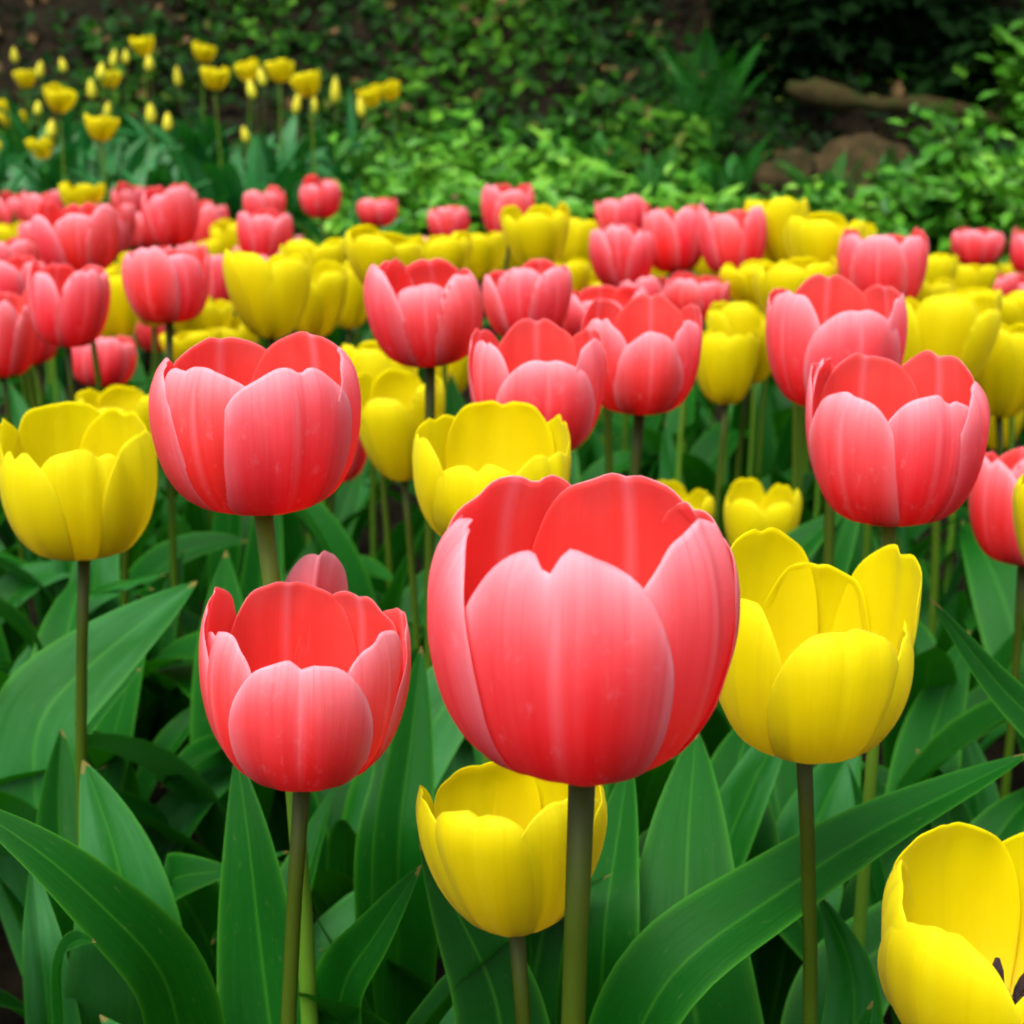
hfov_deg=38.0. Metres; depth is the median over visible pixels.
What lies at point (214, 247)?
yellow tulip
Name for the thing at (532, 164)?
fern
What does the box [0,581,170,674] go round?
leafy tulip
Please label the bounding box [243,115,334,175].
leafy tulip
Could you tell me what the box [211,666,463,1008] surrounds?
leafy tulip
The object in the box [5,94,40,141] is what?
leafy tulip
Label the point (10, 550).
leafy tulip
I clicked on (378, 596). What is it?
leafy tulip
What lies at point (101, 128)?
yellow tulip
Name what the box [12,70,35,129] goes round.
yellow tulip
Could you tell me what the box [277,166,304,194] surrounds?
leafy tulip
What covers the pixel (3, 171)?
leafy tulip
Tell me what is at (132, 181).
leafy tulip
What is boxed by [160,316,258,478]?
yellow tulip
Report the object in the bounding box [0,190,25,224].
pink tulip
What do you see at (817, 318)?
pink tulip
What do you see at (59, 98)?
yellow tulip
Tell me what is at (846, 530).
leafy tulip
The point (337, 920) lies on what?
leafy tulip
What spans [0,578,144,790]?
leafy tulip
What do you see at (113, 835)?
leafy tulip
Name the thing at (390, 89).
yellow tulip
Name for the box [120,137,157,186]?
leafy tulip
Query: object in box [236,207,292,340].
pink tulip
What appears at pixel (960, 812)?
yellow tulip
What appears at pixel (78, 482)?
yellow tulip
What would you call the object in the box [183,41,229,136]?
yellow tulip
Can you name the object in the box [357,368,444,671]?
yellow tulip
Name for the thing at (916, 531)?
yellow tulip
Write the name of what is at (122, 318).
yellow tulip
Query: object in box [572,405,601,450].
yellow tulip
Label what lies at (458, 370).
yellow tulip
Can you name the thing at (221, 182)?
leafy tulip
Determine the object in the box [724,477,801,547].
yellow tulip
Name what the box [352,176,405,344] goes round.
leafy tulip
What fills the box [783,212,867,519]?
yellow tulip
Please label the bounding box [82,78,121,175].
tulip in bud
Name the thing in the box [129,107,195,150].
leafy tulip
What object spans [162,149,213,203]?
leafy tulip
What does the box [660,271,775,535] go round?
pink tulip
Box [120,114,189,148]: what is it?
leafy tulip
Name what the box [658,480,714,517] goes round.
yellow tulip
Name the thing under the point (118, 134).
leafy tulip
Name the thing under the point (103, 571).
leafy tulip
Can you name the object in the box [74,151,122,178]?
leafy tulip
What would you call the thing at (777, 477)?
yellow tulip
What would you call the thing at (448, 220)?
pink tulip
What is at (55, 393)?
pink tulip
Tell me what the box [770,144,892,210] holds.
fern
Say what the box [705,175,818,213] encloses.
leafy plant
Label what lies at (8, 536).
leafy tulip
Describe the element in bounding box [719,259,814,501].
yellow tulip
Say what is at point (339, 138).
leafy tulip
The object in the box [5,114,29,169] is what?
leafy tulip
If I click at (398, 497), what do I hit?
leafy tulip
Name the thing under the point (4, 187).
leafy tulip
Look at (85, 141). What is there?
leafy tulip
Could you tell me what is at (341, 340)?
leafy tulip
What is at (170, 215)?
pink tulip
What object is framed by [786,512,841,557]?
leafy tulip
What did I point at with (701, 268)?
yellow tulip
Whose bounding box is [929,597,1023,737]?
leafy tulip
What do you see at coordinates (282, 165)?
leafy tulip
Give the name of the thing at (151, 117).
tulip in bud
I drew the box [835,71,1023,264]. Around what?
bush
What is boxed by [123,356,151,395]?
leafy tulip
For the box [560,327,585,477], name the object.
pink tulip
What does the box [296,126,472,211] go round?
leafy plant
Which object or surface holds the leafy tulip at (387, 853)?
on the ground
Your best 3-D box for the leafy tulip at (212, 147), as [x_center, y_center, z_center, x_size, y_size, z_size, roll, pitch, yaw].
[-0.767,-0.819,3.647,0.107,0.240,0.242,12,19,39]
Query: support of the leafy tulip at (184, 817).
on the ground
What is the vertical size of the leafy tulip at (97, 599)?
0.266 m
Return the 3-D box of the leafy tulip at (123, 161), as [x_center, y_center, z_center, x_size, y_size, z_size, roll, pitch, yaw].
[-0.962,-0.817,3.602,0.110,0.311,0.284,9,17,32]
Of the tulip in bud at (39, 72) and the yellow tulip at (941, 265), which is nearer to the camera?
the yellow tulip at (941, 265)
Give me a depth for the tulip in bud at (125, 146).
3.95 m
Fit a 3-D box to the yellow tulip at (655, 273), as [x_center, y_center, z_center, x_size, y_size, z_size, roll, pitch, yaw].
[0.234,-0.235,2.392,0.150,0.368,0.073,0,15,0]
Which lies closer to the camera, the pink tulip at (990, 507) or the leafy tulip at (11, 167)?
the pink tulip at (990, 507)
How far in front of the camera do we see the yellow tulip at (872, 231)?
2.98 m
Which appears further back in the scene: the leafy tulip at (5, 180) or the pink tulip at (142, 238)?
the leafy tulip at (5, 180)
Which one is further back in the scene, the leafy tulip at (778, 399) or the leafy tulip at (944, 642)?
the leafy tulip at (778, 399)
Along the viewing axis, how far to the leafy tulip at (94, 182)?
3.03 m
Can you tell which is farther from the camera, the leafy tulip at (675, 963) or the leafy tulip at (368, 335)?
the leafy tulip at (368, 335)
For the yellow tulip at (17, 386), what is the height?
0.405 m
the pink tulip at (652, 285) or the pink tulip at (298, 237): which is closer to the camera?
the pink tulip at (652, 285)
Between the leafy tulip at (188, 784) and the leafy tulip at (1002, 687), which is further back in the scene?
the leafy tulip at (188, 784)
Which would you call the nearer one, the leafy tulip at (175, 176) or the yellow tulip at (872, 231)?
the yellow tulip at (872, 231)
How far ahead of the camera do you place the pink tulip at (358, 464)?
1.46 m
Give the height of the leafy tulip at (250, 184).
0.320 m
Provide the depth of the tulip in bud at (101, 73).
3.50 m
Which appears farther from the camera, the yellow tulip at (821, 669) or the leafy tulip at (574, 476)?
the leafy tulip at (574, 476)
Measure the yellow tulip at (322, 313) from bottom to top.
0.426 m
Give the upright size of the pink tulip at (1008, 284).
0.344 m
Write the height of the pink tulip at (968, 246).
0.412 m
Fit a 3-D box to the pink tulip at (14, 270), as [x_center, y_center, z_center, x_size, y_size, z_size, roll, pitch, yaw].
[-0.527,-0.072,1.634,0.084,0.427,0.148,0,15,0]
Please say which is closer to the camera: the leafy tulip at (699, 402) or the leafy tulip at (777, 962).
the leafy tulip at (777, 962)
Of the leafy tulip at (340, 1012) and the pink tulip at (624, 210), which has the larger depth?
the pink tulip at (624, 210)
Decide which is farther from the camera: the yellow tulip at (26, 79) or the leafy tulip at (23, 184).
the yellow tulip at (26, 79)
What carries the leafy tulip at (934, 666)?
on the ground
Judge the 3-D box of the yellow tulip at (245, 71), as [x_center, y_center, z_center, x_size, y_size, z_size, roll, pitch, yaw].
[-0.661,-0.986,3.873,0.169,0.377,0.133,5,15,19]
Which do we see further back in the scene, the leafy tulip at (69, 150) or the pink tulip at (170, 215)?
the leafy tulip at (69, 150)
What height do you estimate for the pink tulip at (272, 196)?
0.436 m
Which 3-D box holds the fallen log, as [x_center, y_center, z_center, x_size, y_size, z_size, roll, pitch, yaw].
[1.150,-1.184,4.335,0.701,0.159,0.125,-1,15,-3]
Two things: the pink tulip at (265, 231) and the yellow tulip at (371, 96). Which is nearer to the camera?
the pink tulip at (265, 231)
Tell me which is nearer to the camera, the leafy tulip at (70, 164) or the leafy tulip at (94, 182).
the leafy tulip at (94, 182)
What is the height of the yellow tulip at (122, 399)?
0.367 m
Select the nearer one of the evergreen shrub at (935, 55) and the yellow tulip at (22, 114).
the yellow tulip at (22, 114)
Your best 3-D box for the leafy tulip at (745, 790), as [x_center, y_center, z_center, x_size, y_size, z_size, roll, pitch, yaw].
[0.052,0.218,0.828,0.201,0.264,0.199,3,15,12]
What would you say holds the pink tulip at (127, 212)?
on the ground
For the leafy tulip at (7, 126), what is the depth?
3.69 m
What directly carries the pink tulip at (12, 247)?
on the ground
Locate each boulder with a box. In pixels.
[751,147,816,204]
[811,133,922,202]
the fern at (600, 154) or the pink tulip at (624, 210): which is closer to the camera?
the pink tulip at (624, 210)
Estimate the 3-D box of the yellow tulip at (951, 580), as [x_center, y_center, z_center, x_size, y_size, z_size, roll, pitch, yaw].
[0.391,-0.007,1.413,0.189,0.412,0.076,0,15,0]
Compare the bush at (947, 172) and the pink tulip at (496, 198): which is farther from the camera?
the bush at (947, 172)
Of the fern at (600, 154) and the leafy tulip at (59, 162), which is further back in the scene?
the fern at (600, 154)
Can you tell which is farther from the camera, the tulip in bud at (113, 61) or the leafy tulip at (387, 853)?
the tulip in bud at (113, 61)
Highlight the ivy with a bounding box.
[0,0,1023,195]
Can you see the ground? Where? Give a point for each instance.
(849, 123)
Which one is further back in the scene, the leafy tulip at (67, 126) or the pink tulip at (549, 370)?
the leafy tulip at (67, 126)
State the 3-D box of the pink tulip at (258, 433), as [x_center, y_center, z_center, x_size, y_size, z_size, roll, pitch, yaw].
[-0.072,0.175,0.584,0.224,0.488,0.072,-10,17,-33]
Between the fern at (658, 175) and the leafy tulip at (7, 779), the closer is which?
the leafy tulip at (7, 779)
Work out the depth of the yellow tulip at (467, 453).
0.70 m
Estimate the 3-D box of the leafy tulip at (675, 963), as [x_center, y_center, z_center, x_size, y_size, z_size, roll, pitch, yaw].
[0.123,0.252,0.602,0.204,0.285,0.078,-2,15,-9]
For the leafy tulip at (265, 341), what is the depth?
2.47 m
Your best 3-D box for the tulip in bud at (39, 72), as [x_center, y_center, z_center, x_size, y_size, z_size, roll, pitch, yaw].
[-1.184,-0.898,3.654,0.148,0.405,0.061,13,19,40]
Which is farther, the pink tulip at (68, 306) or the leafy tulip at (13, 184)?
the leafy tulip at (13, 184)
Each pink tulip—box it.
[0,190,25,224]
[0,234,37,420]
[0,255,50,625]
[0,260,246,607]
[0,290,44,661]
[18,222,149,404]
[21,190,63,378]
[31,200,164,569]
[32,338,57,406]
[55,208,139,388]
[71,335,184,552]
[96,202,143,364]
[99,550,421,1023]
[111,181,147,211]
[119,245,288,755]
[131,212,157,248]
[134,322,176,490]
[141,183,199,501]
[148,331,611,1023]
[157,242,208,257]
[190,199,228,243]
[209,252,232,302]
[232,248,279,347]
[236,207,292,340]
[243,185,285,214]
[283,438,368,575]
[292,236,303,239]
[299,174,340,345]
[356,197,397,339]
[364,258,483,957]
[418,237,428,383]
[427,205,489,326]
[427,473,739,1023]
[468,319,648,858]
[481,183,534,342]
[482,259,571,336]
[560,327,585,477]
[561,285,648,473]
[581,294,702,836]
[589,224,706,479]
[595,195,705,468]
[597,275,688,489]
[620,201,749,495]
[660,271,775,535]
[682,205,809,546]
[695,277,729,432]
[766,274,1008,891]
[805,350,989,949]
[837,227,967,575]
[950,228,1004,265]
[961,447,1023,819]
[986,271,1018,452]
[1004,273,1023,290]
[1010,227,1023,273]
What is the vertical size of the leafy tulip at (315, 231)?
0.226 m
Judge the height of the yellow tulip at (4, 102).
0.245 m
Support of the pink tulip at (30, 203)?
on the ground
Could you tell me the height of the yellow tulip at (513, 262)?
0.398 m
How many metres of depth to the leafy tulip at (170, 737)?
1.07 m
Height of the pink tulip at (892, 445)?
0.478 m
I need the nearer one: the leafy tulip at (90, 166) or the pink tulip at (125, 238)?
the pink tulip at (125, 238)
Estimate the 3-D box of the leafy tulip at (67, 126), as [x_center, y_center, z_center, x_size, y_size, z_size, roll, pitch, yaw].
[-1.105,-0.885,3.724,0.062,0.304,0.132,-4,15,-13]
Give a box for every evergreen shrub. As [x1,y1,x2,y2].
[687,0,846,99]
[707,1,734,10]
[807,0,956,77]
[851,0,1023,108]
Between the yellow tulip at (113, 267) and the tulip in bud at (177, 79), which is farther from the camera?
the tulip in bud at (177, 79)
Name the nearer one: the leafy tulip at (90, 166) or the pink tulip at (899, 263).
the pink tulip at (899, 263)
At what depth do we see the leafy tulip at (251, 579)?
1.19 m
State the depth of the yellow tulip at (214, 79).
3.35 m
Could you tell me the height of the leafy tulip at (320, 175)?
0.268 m
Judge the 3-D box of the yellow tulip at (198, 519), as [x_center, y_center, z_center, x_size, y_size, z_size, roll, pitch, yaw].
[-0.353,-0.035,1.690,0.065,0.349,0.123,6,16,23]
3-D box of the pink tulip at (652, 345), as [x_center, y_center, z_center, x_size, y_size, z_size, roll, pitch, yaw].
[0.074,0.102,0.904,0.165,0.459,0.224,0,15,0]
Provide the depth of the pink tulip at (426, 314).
0.88 m
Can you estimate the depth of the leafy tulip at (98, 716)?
0.91 m
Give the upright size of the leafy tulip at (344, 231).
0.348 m
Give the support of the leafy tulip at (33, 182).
on the ground
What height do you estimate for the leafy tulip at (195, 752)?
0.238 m
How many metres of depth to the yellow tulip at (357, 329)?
2.01 m
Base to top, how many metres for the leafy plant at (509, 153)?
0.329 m
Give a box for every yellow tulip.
[0,99,8,125]
[0,111,25,126]
[0,222,34,381]
[0,262,117,402]
[0,401,288,1017]
[8,360,150,408]
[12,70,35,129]
[24,136,53,161]
[43,83,76,181]
[58,181,138,346]
[75,385,183,772]
[84,113,137,264]
[100,270,186,598]
[101,70,121,117]
[117,251,185,576]
[122,35,156,165]
[159,328,221,605]
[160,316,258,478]
[173,295,233,333]
[180,249,392,634]
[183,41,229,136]
[188,239,222,257]
[192,66,256,200]
[210,219,240,253]
[230,58,277,161]
[264,58,327,229]
[279,237,378,523]
[282,260,380,571]
[285,69,349,241]
[290,224,425,594]
[310,340,422,626]
[320,400,606,1023]
[336,267,392,551]
[344,260,368,526]
[356,83,407,165]
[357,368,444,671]
[381,79,406,152]
[393,355,468,495]
[407,231,472,395]
[409,202,659,485]
[416,762,606,1023]
[450,231,504,405]
[496,240,521,270]
[555,258,614,476]
[557,218,633,473]
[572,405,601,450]
[584,271,661,471]
[617,412,666,433]
[639,528,921,1023]
[650,267,667,277]
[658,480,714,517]
[694,257,718,418]
[696,328,759,527]
[706,300,770,490]
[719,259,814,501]
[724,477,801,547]
[744,196,810,479]
[752,255,837,562]
[771,405,810,526]
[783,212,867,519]
[803,436,824,507]
[806,505,960,560]
[867,223,876,236]
[873,523,930,540]
[875,322,1023,648]
[877,822,1023,1023]
[895,277,960,579]
[901,292,1000,642]
[915,253,958,541]
[917,474,1023,828]
[943,287,1002,608]
[948,506,970,604]
[954,264,998,289]
[968,289,1023,606]
[987,410,1023,453]
[998,258,1021,275]
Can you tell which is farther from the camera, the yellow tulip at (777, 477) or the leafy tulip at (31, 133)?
the leafy tulip at (31, 133)
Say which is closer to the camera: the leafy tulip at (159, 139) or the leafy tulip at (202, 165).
the leafy tulip at (202, 165)
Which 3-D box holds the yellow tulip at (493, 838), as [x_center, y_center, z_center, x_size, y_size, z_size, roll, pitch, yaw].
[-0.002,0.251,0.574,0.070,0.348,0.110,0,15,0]
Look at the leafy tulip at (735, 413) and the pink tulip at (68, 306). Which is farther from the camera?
the leafy tulip at (735, 413)
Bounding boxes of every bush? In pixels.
[771,181,922,236]
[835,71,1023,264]
[902,139,1023,270]
[953,19,1023,150]
[977,90,1023,179]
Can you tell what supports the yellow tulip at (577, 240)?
on the ground
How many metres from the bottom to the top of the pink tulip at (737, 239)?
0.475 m
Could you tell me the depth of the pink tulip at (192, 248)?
2.16 m
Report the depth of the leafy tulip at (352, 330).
2.77 m
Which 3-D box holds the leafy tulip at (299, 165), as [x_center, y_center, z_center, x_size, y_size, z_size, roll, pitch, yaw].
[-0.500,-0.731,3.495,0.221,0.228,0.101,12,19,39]
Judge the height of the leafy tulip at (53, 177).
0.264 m
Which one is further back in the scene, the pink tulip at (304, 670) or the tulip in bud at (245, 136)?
the tulip in bud at (245, 136)
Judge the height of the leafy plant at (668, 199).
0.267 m
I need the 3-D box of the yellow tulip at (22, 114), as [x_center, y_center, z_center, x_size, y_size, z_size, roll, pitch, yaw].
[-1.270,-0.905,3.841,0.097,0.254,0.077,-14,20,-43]
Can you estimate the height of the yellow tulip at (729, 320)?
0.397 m
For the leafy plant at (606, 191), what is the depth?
3.09 m
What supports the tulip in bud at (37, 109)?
on the ground
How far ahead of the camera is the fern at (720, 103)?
4.05 m
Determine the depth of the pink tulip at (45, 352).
1.87 m
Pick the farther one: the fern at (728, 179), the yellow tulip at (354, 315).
the fern at (728, 179)
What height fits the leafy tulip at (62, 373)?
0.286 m
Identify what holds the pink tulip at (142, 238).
on the ground
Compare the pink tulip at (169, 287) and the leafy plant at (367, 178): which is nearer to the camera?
the pink tulip at (169, 287)
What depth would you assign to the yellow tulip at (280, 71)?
3.37 m
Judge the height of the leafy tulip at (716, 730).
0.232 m
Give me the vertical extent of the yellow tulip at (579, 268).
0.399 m
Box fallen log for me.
[785,77,1021,133]
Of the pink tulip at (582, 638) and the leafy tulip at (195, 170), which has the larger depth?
the leafy tulip at (195, 170)
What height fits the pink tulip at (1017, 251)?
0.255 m
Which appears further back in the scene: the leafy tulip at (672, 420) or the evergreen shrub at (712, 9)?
the evergreen shrub at (712, 9)
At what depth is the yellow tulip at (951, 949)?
0.50 m
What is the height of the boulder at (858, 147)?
0.284 m
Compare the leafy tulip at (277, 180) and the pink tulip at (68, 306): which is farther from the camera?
the leafy tulip at (277, 180)
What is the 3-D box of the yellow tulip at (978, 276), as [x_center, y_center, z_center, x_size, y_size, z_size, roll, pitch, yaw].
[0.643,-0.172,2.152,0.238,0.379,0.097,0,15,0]
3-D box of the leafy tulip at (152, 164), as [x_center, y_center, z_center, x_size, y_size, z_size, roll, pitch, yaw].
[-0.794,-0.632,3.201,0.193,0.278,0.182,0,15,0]
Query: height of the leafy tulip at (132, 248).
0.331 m
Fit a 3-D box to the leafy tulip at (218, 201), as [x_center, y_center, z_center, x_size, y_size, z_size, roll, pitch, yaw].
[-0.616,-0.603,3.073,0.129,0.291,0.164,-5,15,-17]
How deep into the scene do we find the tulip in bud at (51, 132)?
3.41 m
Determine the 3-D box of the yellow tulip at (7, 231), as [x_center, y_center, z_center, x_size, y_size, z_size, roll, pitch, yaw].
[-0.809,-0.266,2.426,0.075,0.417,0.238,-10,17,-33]
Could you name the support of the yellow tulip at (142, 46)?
on the ground
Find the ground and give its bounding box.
[0,0,1023,1023]
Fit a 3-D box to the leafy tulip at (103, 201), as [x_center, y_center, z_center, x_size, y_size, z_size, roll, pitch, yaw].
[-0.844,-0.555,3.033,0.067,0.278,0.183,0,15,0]
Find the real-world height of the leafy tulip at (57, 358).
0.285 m
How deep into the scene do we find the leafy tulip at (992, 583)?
1.26 m
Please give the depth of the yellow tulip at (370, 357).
1.27 m
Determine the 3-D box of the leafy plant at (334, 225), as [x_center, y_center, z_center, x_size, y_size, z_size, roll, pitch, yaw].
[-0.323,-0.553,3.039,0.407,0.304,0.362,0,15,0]
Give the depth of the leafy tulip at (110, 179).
2.91 m
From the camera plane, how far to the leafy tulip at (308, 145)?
3.52 m
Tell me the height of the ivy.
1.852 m
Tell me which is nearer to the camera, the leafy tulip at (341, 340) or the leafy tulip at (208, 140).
the leafy tulip at (341, 340)
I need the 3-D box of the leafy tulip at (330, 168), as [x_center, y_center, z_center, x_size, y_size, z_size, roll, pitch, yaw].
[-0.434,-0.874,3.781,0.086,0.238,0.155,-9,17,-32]
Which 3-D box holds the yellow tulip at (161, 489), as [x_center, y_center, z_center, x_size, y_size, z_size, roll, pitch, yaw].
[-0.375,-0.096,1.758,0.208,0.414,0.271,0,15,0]
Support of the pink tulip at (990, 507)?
on the ground
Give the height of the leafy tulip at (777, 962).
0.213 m
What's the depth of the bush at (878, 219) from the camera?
3.24 m
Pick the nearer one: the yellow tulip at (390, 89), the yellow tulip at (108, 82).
the yellow tulip at (390, 89)
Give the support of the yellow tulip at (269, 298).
on the ground
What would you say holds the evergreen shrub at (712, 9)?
on the ground
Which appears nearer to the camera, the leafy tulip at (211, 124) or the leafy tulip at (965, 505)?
the leafy tulip at (965, 505)
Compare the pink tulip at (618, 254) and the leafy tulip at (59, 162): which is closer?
the pink tulip at (618, 254)
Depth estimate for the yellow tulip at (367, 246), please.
1.37 m
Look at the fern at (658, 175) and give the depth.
3.63 m
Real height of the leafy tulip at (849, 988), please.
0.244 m
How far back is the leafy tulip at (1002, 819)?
0.82 m
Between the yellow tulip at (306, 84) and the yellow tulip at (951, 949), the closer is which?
the yellow tulip at (951, 949)
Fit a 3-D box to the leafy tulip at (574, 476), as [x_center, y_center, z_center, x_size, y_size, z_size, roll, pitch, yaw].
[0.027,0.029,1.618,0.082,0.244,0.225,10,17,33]
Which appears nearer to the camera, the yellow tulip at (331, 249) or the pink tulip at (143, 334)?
the yellow tulip at (331, 249)
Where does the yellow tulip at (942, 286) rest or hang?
on the ground
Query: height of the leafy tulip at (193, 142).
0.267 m
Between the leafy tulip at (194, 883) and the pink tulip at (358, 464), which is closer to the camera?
the leafy tulip at (194, 883)
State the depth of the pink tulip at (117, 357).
1.58 m
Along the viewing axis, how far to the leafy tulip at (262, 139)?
3.47 m
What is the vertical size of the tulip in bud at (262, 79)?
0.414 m
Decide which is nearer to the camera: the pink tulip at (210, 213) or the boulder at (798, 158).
the pink tulip at (210, 213)
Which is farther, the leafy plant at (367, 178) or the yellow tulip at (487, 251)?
the leafy plant at (367, 178)
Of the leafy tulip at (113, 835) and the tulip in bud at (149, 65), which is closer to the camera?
the leafy tulip at (113, 835)
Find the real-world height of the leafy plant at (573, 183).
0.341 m
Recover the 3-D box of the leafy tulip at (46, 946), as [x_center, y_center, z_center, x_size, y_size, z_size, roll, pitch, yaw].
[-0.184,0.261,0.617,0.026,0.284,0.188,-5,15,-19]
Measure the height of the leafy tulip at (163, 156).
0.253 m
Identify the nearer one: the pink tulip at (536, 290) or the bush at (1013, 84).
the pink tulip at (536, 290)
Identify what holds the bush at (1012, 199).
on the ground
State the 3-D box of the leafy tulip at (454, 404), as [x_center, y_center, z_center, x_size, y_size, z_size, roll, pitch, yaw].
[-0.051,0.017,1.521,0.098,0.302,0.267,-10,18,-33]
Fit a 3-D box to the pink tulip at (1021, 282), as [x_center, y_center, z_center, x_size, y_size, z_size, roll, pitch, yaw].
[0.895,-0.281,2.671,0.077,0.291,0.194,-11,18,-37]
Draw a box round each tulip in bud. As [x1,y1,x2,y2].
[11,47,59,142]
[26,61,55,138]
[33,101,69,175]
[45,119,56,153]
[59,58,74,139]
[79,62,149,179]
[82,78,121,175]
[104,101,111,141]
[106,49,148,153]
[109,49,145,164]
[137,102,156,169]
[142,54,156,159]
[163,112,172,145]
[174,66,184,121]
[241,126,249,145]
[242,67,273,173]
[247,79,278,185]
[288,76,343,194]
[292,93,302,157]
[312,96,330,165]
[357,96,379,165]
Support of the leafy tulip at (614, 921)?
on the ground
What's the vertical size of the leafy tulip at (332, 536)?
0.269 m
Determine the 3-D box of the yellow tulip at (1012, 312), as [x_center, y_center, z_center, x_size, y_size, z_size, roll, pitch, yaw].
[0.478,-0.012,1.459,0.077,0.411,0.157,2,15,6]
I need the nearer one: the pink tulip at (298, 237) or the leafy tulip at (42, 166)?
the pink tulip at (298, 237)
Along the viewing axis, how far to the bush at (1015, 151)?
3.49 m
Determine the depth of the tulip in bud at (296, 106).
3.67 m
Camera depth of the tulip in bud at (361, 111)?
3.65 m
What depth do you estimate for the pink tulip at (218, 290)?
1.97 m
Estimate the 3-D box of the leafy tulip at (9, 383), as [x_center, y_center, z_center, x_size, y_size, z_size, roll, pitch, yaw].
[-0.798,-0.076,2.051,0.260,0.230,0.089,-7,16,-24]
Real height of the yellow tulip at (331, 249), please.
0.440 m
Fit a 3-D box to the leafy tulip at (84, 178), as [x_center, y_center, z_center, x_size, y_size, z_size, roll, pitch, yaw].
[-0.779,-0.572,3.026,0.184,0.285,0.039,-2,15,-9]
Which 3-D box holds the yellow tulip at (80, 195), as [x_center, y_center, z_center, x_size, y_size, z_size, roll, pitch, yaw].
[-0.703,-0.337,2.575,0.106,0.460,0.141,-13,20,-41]
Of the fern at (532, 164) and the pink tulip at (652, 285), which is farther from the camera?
the fern at (532, 164)
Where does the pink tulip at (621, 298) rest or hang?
on the ground
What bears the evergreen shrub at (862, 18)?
on the ground
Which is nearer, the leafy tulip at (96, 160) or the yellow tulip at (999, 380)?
the yellow tulip at (999, 380)
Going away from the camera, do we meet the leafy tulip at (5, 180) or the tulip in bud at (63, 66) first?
the leafy tulip at (5, 180)
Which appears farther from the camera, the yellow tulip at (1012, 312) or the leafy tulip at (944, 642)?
the yellow tulip at (1012, 312)
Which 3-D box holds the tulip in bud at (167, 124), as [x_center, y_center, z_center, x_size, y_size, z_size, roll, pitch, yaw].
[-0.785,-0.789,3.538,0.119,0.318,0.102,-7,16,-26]
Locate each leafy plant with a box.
[292,165,430,259]
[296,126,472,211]
[360,153,484,235]
[371,108,517,196]
[403,143,564,292]
[476,115,637,199]
[483,125,632,220]
[553,165,712,278]
[646,162,736,277]
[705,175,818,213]
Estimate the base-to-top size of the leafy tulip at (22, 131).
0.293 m
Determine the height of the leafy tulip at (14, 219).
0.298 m
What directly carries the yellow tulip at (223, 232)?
on the ground
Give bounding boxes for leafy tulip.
[0,97,16,136]
[0,109,72,149]
[0,134,79,172]
[0,146,6,187]
[0,154,62,192]
[0,156,63,193]
[0,178,21,194]
[0,182,8,223]
[0,380,10,404]
[0,380,20,388]
[0,419,18,558]
[0,501,70,625]
[0,554,198,680]
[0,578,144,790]
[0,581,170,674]
[0,594,232,867]
[0,762,92,783]
[0,810,224,1023]
[1,170,71,193]
[1,543,24,553]
[2,124,74,142]
[2,661,190,824]
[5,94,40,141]
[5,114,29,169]
[5,124,69,177]
[5,154,24,178]
[7,166,55,195]
[9,574,164,675]
[12,209,16,224]
[14,120,77,142]
[22,872,95,1023]
[31,161,48,177]
[36,729,182,1023]
[37,159,65,179]
[43,346,63,390]
[44,177,134,251]
[49,150,117,183]
[57,347,67,387]
[59,96,77,168]
[64,172,118,207]
[65,100,136,181]
[66,152,116,190]
[66,169,211,249]
[74,112,126,149]
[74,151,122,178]
[75,122,140,145]
[78,160,108,203]
[80,109,164,178]
[83,148,94,178]
[87,152,156,186]
[87,550,274,863]
[87,668,140,733]
[96,127,180,190]
[100,171,109,204]
[116,142,183,179]
[119,512,251,611]
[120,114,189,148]
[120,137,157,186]
[120,139,153,171]
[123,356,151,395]
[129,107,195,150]
[141,515,282,715]
[144,135,212,167]
[145,163,167,188]
[146,123,226,166]
[155,490,212,636]
[159,146,182,189]
[161,735,289,862]
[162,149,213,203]
[164,853,221,988]
[170,127,245,162]
[171,115,230,168]
[174,147,231,242]
[198,146,246,180]
[203,162,242,221]
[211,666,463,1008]
[214,134,333,213]
[215,142,291,206]
[221,145,245,201]
[242,132,267,212]
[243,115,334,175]
[244,130,275,186]
[258,338,278,349]
[269,152,328,180]
[270,132,372,183]
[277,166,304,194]
[280,787,354,966]
[291,135,317,170]
[292,219,329,243]
[297,112,378,166]
[297,913,454,1023]
[301,502,424,650]
[304,195,355,243]
[317,120,367,179]
[318,88,373,189]
[338,318,367,347]
[345,322,367,345]
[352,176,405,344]
[354,646,437,1023]
[360,328,373,343]
[362,484,424,568]
[373,537,441,653]
[435,372,577,550]
[555,778,639,1023]
[569,450,579,484]
[588,754,1023,1023]
[612,385,694,467]
[639,746,782,868]
[648,457,767,498]
[693,378,717,444]
[694,372,772,413]
[695,378,805,462]
[700,700,889,797]
[710,630,969,1023]
[726,391,784,493]
[729,383,791,444]
[779,761,1023,1023]
[781,899,888,1023]
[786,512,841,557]
[812,514,858,573]
[861,547,1023,781]
[915,621,1023,768]
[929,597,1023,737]
[961,427,1023,510]
[961,521,1023,753]
[1019,432,1023,447]
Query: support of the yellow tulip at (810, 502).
on the ground
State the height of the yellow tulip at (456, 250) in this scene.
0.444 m
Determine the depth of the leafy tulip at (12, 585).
1.33 m
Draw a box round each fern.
[516,140,584,171]
[547,115,653,189]
[603,141,712,210]
[641,20,770,166]
[669,127,776,207]
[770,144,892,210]
[842,143,921,209]
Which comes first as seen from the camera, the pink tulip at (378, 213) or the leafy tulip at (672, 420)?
the leafy tulip at (672, 420)
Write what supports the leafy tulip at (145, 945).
on the ground

